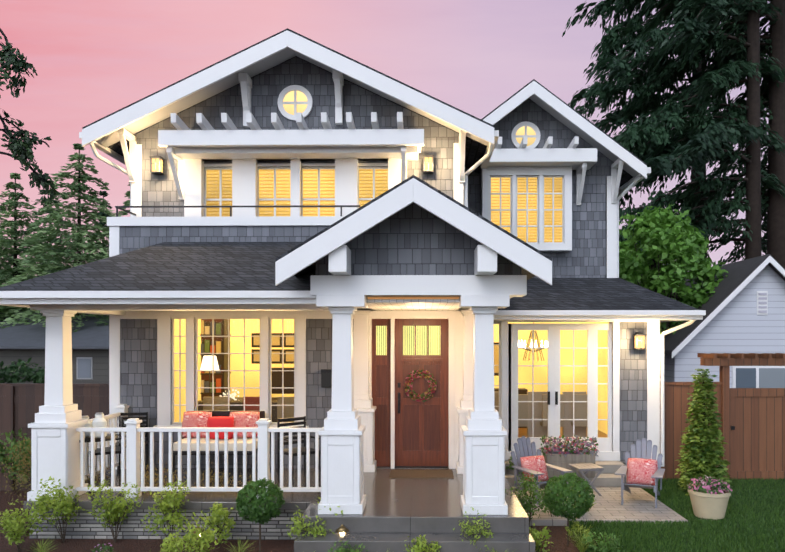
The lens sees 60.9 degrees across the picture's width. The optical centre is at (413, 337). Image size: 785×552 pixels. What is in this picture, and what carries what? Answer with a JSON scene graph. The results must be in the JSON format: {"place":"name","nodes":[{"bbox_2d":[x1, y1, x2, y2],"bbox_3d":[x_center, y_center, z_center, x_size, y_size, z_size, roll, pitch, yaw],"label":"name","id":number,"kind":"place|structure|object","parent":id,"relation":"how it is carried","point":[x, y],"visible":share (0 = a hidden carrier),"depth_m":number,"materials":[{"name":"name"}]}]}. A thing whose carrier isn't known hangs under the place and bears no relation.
{"place":"outdoors","nodes":[
{"label":"outdoors","id":0,"kind":"place"},
{"bbox_2d":[0,28,57,204],"bbox_3d":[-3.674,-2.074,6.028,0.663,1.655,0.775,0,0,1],"label":"tree","id":1,"kind":"object","parent":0,"point":[9,60],"depth_m":6.11,"materials":[{"name":"green plant"}]},
{"bbox_2d":[0,490,579,551],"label":"ground","id":2,"kind":"structure","parent":0,"point":[558,537],"depth_m":8.48,"materials":[{"name":"soil"}]},
{"bbox_2d":[0,310,108,382],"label":"neighbouring house","id":3,"kind":"structure","parent":2,"relation":"on","point":[90,349],"depth_m":21.09,"materials":[{"name":"grey"}]},
{"bbox_2d":[0,383,108,490],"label":"fence","id":4,"kind":"object","parent":2,"relation":"on","point":[20,403],"visible":0.34,"depth_m":11.39,"materials":[{"name":"brown wood"}]},
{"bbox_2d":[0,143,129,371],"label":"conifer tree","id":5,"kind":"object","parent":2,"relation":"on","point":[37,249],"depth_m":25.05,"materials":[{"name":"green plant"}]},
{"bbox_2d":[29,509,304,539],"bbox_3d":[-3.151,2.421,9.739,3.671,0.400,2.180,0,0,1],"label":"stone foundation","id":6,"kind":"object","parent":2,"relation":"on","point":[85,525],"visible":0.14,"depth_m":8.65,"materials":[{"name":"grey stone"}]},
{"bbox_2d":[24,468,534,551],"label":"porch floor","id":7,"kind":"structure","parent":2,"relation":"on","point":[395,514],"depth_m":8.08,"materials":[{"name":"concrete"}]},
{"bbox_2d":[79,412,117,491],"bbox_3d":[-4.493,1.586,9.327,0.660,1.070,0.660,0,0,1],"label":"porch table with jars","id":8,"kind":"object","parent":7,"relation":"on","point":[99,420],"visible":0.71,"depth_m":9.25},
{"bbox_2d":[88,416,123,482],"bbox_3d":[-4.567,1.661,9.878,0.444,0.920,0.464,0,0,-29],"label":"porch chair","id":9,"kind":"object","parent":7,"relation":"on","point":[108,449],"visible":0.52,"depth_m":9.83,"materials":[{"name":"black metal"}]},
{"bbox_2d":[110,412,147,475],"bbox_3d":[-4.472,1.661,10.477,0.464,0.920,0.444,0,0,-9],"label":"chair","id":10,"kind":"object","parent":7,"relation":"on","point":[140,418],"visible":0.42,"depth_m":10.68,"materials":[{"name":"black metal"}]},
{"bbox_2d":[76,404,320,498],"bbox_3d":[-3.336,1.601,9.161,4.230,1.040,1.681,0,0,30],"label":"porch railing","id":11,"kind":"object","parent":7,"relation":"on","point":[130,456],"visible":0.71,"depth_m":8.83,"materials":[{"name":"white wood"}]},
{"bbox_2d":[172,411,264,478],"bbox_3d":[-3.001,1.646,10.306,1.249,0.950,0.700,0,0,1],"label":"porch bench","id":12,"kind":"object","parent":7,"relation":"on","point":[212,441],"visible":0.29,"depth_m":9.98,"materials":[{"name":"fabric"}]},
{"bbox_2d":[182,411,211,437],"bbox_3d":[-3.410,1.371,10.462,0.478,0.416,0.140,0,-14,7],"label":"throw pillow","id":13,"kind":"object","parent":12,"relation":"on","point":[195,419],"visible":0.58,"depth_m":10.42,"materials":[{"name":"pink fabric"}]},
{"bbox_2d":[207,416,233,438],"bbox_3d":[-2.997,1.401,10.316,0.416,0.354,0.140,0,-14,1],"label":"lumbar pillow","id":14,"kind":"object","parent":12,"relation":"on","point":[220,422],"visible":0.71,"depth_m":10.28,"materials":[{"name":"red fabric"}]},
{"bbox_2d":[229,412,259,437],"bbox_3d":[-2.662,1.371,10.452,0.478,0.416,0.140,0,-14,-4],"label":"throw pillow","id":15,"kind":"object","parent":12,"relation":"on","point":[245,419],"visible":0.62,"depth_m":10.41,"materials":[{"name":"pink fabric"}]},
{"bbox_2d":[27,307,507,514],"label":"porch columns","id":16,"kind":"structure","parent":7,"relation":"on","point":[346,432],"depth_m":8.14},
{"bbox_2d":[277,416,319,485],"bbox_3d":[-1.699,1.661,9.838,0.464,0.920,0.444,0,0,-39],"label":"porch chair","id":17,"kind":"object","parent":7,"relation":"on","point":[295,450],"visible":0.73,"depth_m":9.88,"materials":[{"name":"black wood"}]},
{"bbox_2d":[389,469,453,477],"bbox_3d":[0.117,2.114,10.333,0.975,0.015,0.600,0,0,1],"label":"doormat","id":18,"kind":"object","parent":7,"relation":"on","point":[419,473],"visible":1,"depth_m":10.31,"materials":[{"name":"brown fabric"}]},
{"bbox_2d":[0,428,622,551],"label":"garden shrub","id":19,"kind":"object","parent":2,"relation":"on","point":[577,494],"depth_m":8.23,"materials":[{"name":"green plant"}]},
{"bbox_2d":[335,524,348,533],"bbox_3d":[-0.847,2.416,7.878,0.170,0.410,0.170,0,0,1],"label":"path light","id":20,"kind":"object","parent":2,"relation":"on","point":[342,529],"visible":0.79,"depth_m":7.84,"materials":[{"name":"gold metal"}]},
{"bbox_2d":[0,204,727,382],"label":"broadleaf tree","id":21,"kind":"object","parent":2,"relation":"on","point":[680,241],"depth_m":17.63,"materials":[{"name":"green plant"}]},
{"bbox_2d":[107,57,646,468],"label":"house walls","id":22,"kind":"structure","parent":2,"relation":"on","point":[586,257],"depth_m":11.63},
{"bbox_2d":[149,156,164,174],"bbox_3d":[-4.456,-2.996,11.577,0.190,0.310,0.200,0,0,1],"label":"lantern","id":23,"kind":"object","parent":22,"relation":"attached to","point":[156,165],"visible":0.98,"depth_m":11.51,"materials":[{"name":"white glass"}]},
{"bbox_2d":[174,319,293,421],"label":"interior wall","id":24,"kind":"structure","parent":22,"relation":"attached to","point":[252,378],"depth_m":15.03,"materials":[{"name":"yellow paint"}]},
{"bbox_2d":[198,342,586,427],"bbox_3d":[-0.501,1.121,13.803,7.593,2.000,3.628,0,0,-12],"label":"interior furniture","id":25,"kind":"object","parent":24,"relation":"on","point":[580,408],"depth_m":12.82,"materials":[{"name":"brown fabric"}]},
{"bbox_2d":[220,389,239,399],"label":"interior flowers","id":26,"kind":"object","parent":25,"relation":"on","point":[234,394],"depth_m":12.55,"materials":[{"name":"white plant"}]},
{"bbox_2d":[200,319,586,436],"bbox_3d":[-0.730,0.669,13.795,8.240,2.905,2.200,0,0,1],"label":"interior furniture","id":27,"kind":"object","parent":24,"relation":"in","point":[221,378],"depth_m":14.45,"materials":[{"name":"brown wood"}]},
{"bbox_2d":[115,205,359,216],"bbox_3d":[-2.882,-2.054,11.280,4.025,0.200,0.750,0,0,1],"label":"balcony rail","id":28,"kind":"object","parent":22,"relation":"attached to","point":[134,214],"visible":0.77,"depth_m":10.91,"materials":[{"name":"black metal"}]},
{"bbox_2d":[277,85,312,120],"bbox_3d":[-2.068,-4.084,11.629,0.610,0.610,0.070,0,0,1],"label":"round window","id":29,"kind":"structure","parent":22,"relation":"attached to","point":[292,100],"depth_m":11.61,"materials":[{"name":"white glass"}]},
{"bbox_2d":[321,369,331,387],"bbox_3d":[-1.392,0.661,10.754,0.204,0.294,0.100,0,0,1],"label":"mailbox","id":30,"kind":"object","parent":22,"relation":"attached to","point":[326,378],"visible":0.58,"depth_m":10.71,"materials":[{"name":"grey metal"}]},
{"bbox_2d":[0,28,698,309],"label":"house roofs","id":31,"kind":"structure","parent":22,"relation":"on","point":[206,266],"depth_m":10.51,"materials":[{"name":"grey"}]},
{"bbox_2d":[82,30,646,285],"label":"house bargeboards","id":32,"kind":"object","parent":31,"relation":"attached to","point":[428,199],"visible":0.9,"depth_m":10.87,"materials":[{"name":"white wood"}]},
{"bbox_2d":[0,245,705,321],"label":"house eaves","id":33,"kind":"object","parent":22,"relation":"attached to","point":[482,286],"visible":0.81,"depth_m":8.16,"materials":[{"name":"white wood"}]},
{"bbox_2d":[118,70,623,216],"bbox_3d":[-0.287,-2.763,11.900,9.372,3.529,2.284,0,0,-17],"label":"pergola","id":34,"kind":"object","parent":22,"relation":"attached to","point":[246,151],"visible":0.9,"depth_m":11.42,"materials":[{"name":"white wood"}]},
{"bbox_2d":[206,169,561,241],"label":"window blinds","id":35,"kind":"object","parent":22,"relation":"attached to","point":[328,191],"depth_m":11.81,"materials":[{"name":"yellow fabric"}]},
{"bbox_2d":[109,143,659,459],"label":"house trim","id":36,"kind":"structure","parent":22,"relation":"attached to","point":[653,381],"depth_m":11.67,"materials":[{"name":"white wood"}]},
{"bbox_2d":[153,163,619,460],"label":"window frames","id":37,"kind":"structure","parent":22,"relation":"attached to","point":[508,365],"depth_m":12.07,"materials":[{"name":"white wood"}]},
{"bbox_2d":[174,171,607,435],"bbox_3d":[-0.330,-0.690,12.075,7.525,5.025,1.665,0,0,-13],"label":"window glass","id":38,"kind":"object","parent":37,"relation":"in","point":[290,327],"visible":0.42,"depth_m":11.71,"materials":[{"name":"clear glass"}]},
{"bbox_2d":[79,130,695,466],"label":"gutters and downspouts","id":39,"kind":"object","parent":22,"relation":"attached to","point":[624,189],"visible":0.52,"depth_m":11.98,"materials":[{"name":"white metal"}]},
{"bbox_2d":[369,311,463,468],"bbox_3d":[0.031,0.771,10.874,1.637,2.700,0.220,0,0,1],"label":"entry door","id":40,"kind":"structure","parent":22,"relation":"attached to","point":[410,432],"depth_m":10.89,"materials":[{"name":"brown wood"}]},
{"bbox_2d":[316,202,521,274],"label":"gable wall","id":41,"kind":"structure","parent":22,"relation":"on","point":[413,238],"depth_m":8.11,"materials":[{"name":"grey wood"}]},
{"bbox_2d":[423,155,433,173],"bbox_3d":[0.251,-2.996,11.511,0.190,0.310,0.200,0,0,1],"label":"lantern","id":42,"kind":"object","parent":22,"relation":"attached to","point":[428,164],"visible":1,"depth_m":11.44,"materials":[{"name":"white glass"}]},
{"bbox_2d":[511,121,540,147],"bbox_3d":[2.273,-4.086,13.568,0.590,0.590,0.070,0,0,1],"label":"round window","id":43,"kind":"structure","parent":22,"relation":"attached to","point":[529,130],"depth_m":13.55,"materials":[{"name":"white glass"}]},
{"bbox_2d":[494,322,608,437],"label":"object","id":44,"kind":"object","parent":22,"relation":"in","point":[566,356],"depth_m":16.06,"materials":[{"name":"yellow"}]},
{"bbox_2d":[518,322,547,360],"bbox_3d":[2.488,0.053,13.880,0.598,0.864,0.595,0,0,-22],"label":"chandelier","id":45,"kind":"object","parent":44,"relation":"hanging from","point":[529,350],"depth_m":13.87,"materials":[{"name":"gold metal"}]},
{"bbox_2d":[633,332,646,348],"bbox_3d":[4.047,0.062,11.958,0.190,0.310,0.200,0,0,1],"label":"wall sconce","id":46,"kind":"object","parent":22,"relation":"attached to","point":[639,340],"depth_m":11.89,"materials":[{"name":"white glass"}]},
{"bbox_2d":[505,460,687,525],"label":"patio","id":47,"kind":"structure","parent":2,"relation":"on","point":[638,504],"depth_m":10.06,"materials":[{"name":"stone"}]},
{"bbox_2d":[506,469,513,474],"bbox_3d":[1.744,2.416,11.674,0.280,0.240,0.280,0,0,1],"label":"planter pot","id":48,"kind":"object","parent":47,"relation":"on","point":[510,472],"visible":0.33,"depth_m":11.57,"materials":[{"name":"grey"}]},
{"bbox_2d":[403,369,732,494],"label":"flower leaves","id":49,"kind":"object","parent":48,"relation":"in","point":[703,484],"visible":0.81,"depth_m":10.83,"materials":[{"name":"pink plant"}]},
{"bbox_2d":[511,436,571,504],"bbox_3d":[1.945,2.075,10.569,0.684,0.922,0.934,0,0,-23],"label":"adirondack chair","id":50,"kind":"object","parent":47,"relation":"on","point":[525,445],"visible":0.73,"depth_m":10.74,"materials":[{"name":"paint"}]},
{"bbox_2d":[520,456,548,481],"bbox_3d":[1.921,2.096,10.625,0.458,0.416,0.140,0,-22,-23],"label":"throw pillow","id":51,"kind":"object","parent":50,"relation":"on","point":[536,463],"visible":0.75,"depth_m":10.59,"materials":[{"name":"pink fabric"}]},
{"bbox_2d":[543,451,594,477],"bbox_3d":[2.662,2.181,11.475,0.827,0.400,0.355,0,0,1],"label":"planter box","id":52,"kind":"object","parent":47,"relation":"on","point":[562,461],"visible":0.46,"depth_m":11.30,"materials":[{"name":"grey wood"}]},
{"bbox_2d":[568,463,603,495],"bbox_3d":[2.780,2.306,10.776,0.420,0.460,0.420,0,0,-11],"label":"side table","id":53,"kind":"object","parent":47,"relation":"on","point":[585,467],"visible":0.9,"depth_m":10.64,"materials":[{"name":"grey wood"}]},
{"bbox_2d":[614,438,664,507],"bbox_3d":[3.531,2.075,10.347,0.684,0.922,0.934,0,0,25],"label":"adirondack chair","id":54,"kind":"object","parent":47,"relation":"on","point":[637,452],"visible":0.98,"depth_m":10.52,"materials":[{"name":"paint"}]},
{"bbox_2d":[627,458,657,485],"bbox_3d":[3.557,2.096,10.402,0.458,0.416,0.140,0,-22,25],"label":"throw pillow","id":55,"kind":"object","parent":54,"relation":"on","point":[640,471],"visible":0.92,"depth_m":10.36,"materials":[{"name":"fabric"}]},
{"bbox_2d":[562,0,784,269],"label":"fir tree","id":56,"kind":"object","parent":2,"relation":"on","point":[691,42],"depth_m":26.85,"materials":[{"name":"green plant"}]},
{"bbox_2d":[660,254,784,387],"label":"garage","id":57,"kind":"structure","parent":2,"relation":"on","point":[743,306],"depth_m":16.80,"materials":[{"name":"white wood"}]},
{"bbox_2d":[0,0,769,275],"label":"sky","id":58,"kind":"structure","parent":0,"point":[92,60],"materials":[{"name":"pink"}]},
{"bbox_2d":[569,477,784,551],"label":"lawn","id":59,"kind":"structure","parent":0,"point":[688,519],"depth_m":9.18,"materials":[{"name":"green plant"}]},
{"bbox_2d":[674,369,732,494],"bbox_3d":[4.769,1.571,10.931,0.902,2.125,0.925,0,0,1],"label":"potted conical shrub","id":60,"kind":"object","parent":59,"relation":"on","point":[710,466],"depth_m":10.83,"materials":[{"name":"green plant"}]},
{"bbox_2d":[688,486,730,519],"bbox_3d":[4.210,2.381,9.514,0.570,0.420,0.570,0,0,1],"label":"planter pot","id":61,"kind":"object","parent":59,"relation":"on","point":[706,506],"visible":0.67,"depth_m":9.32,"materials":[{"name":"ceramic"}]},
{"bbox_2d":[660,353,784,479],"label":"fence","id":62,"kind":"object","parent":59,"relation":"on","point":[752,429],"visible":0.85,"depth_m":12.08,"materials":[{"name":"brown wood"}]}
]}

